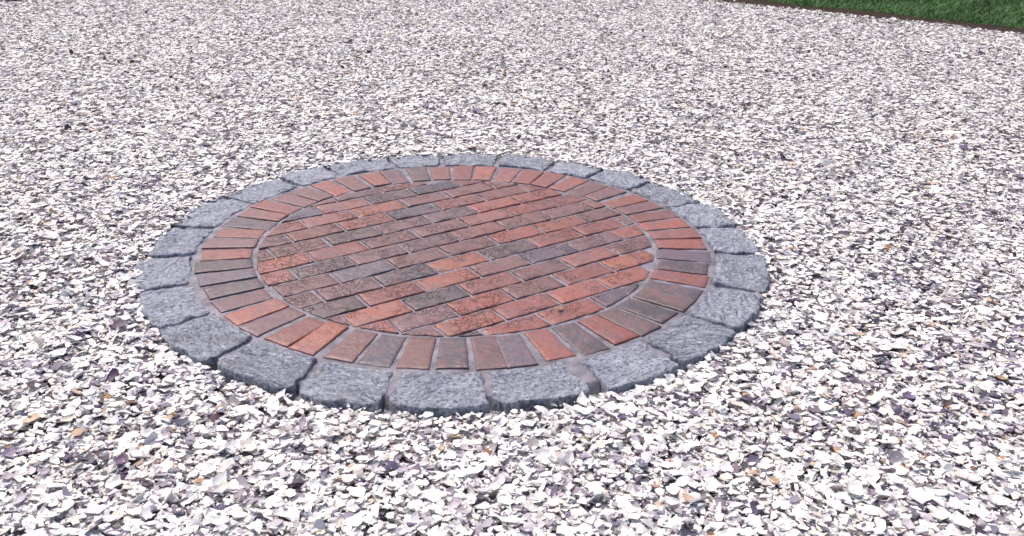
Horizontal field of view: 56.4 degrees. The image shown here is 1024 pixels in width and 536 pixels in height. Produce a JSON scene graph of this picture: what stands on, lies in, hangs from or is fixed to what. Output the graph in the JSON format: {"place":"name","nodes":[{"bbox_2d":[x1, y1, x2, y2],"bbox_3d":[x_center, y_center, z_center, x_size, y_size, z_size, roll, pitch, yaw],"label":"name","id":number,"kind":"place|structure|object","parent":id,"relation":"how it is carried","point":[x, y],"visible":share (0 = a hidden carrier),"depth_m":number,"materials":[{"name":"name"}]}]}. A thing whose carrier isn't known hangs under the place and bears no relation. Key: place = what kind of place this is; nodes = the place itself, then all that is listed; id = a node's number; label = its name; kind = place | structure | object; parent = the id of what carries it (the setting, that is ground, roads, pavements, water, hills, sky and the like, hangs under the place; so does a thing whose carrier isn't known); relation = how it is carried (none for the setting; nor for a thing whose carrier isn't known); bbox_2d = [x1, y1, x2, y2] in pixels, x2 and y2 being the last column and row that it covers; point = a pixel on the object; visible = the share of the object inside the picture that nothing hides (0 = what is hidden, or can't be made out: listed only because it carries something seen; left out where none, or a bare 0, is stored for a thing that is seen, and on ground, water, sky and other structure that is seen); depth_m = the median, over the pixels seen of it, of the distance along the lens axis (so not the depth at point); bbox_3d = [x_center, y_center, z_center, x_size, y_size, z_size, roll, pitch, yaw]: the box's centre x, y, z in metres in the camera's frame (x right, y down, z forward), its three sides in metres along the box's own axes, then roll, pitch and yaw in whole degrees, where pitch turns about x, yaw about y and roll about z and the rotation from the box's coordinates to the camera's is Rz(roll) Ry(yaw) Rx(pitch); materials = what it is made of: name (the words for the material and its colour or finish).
{"place":"outdoors","nodes":[
{"label":"outdoors","id":0,"kind":"place"},
{"bbox_2d":[0,0,1023,535],"bbox_3d":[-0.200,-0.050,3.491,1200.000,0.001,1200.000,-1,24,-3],"label":"ground","id":1,"kind":"structure","parent":0,"point":[486,444],"depth_m":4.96,"materials":[{"name":"grey gravel"}]},
{"bbox_2d":[135,154,769,421],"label":"round brick patio","id":2,"kind":"structure","parent":1,"relation":"on","point":[310,285],"depth_m":3.16,"materials":[{"name":"brick"}]},
{"bbox_2d":[11,48,1023,535],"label":"fallen leaves","id":3,"kind":"object","parent":1,"relation":"on","point":[531,414],"visible":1,"depth_m":2.35,"materials":[{"name":"orange plant"}]},
{"bbox_2d":[663,0,1023,38],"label":"soil edge","id":4,"kind":"object","parent":1,"relation":"on","point":[862,13],"visible":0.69,"depth_m":8.27,"materials":[{"name":"brown soil"}]},
{"bbox_2d":[756,0,1023,28],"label":"lawn","id":5,"kind":"structure","parent":0,"point":[930,9],"depth_m":8.57,"materials":[{"name":"plant"}]}
]}

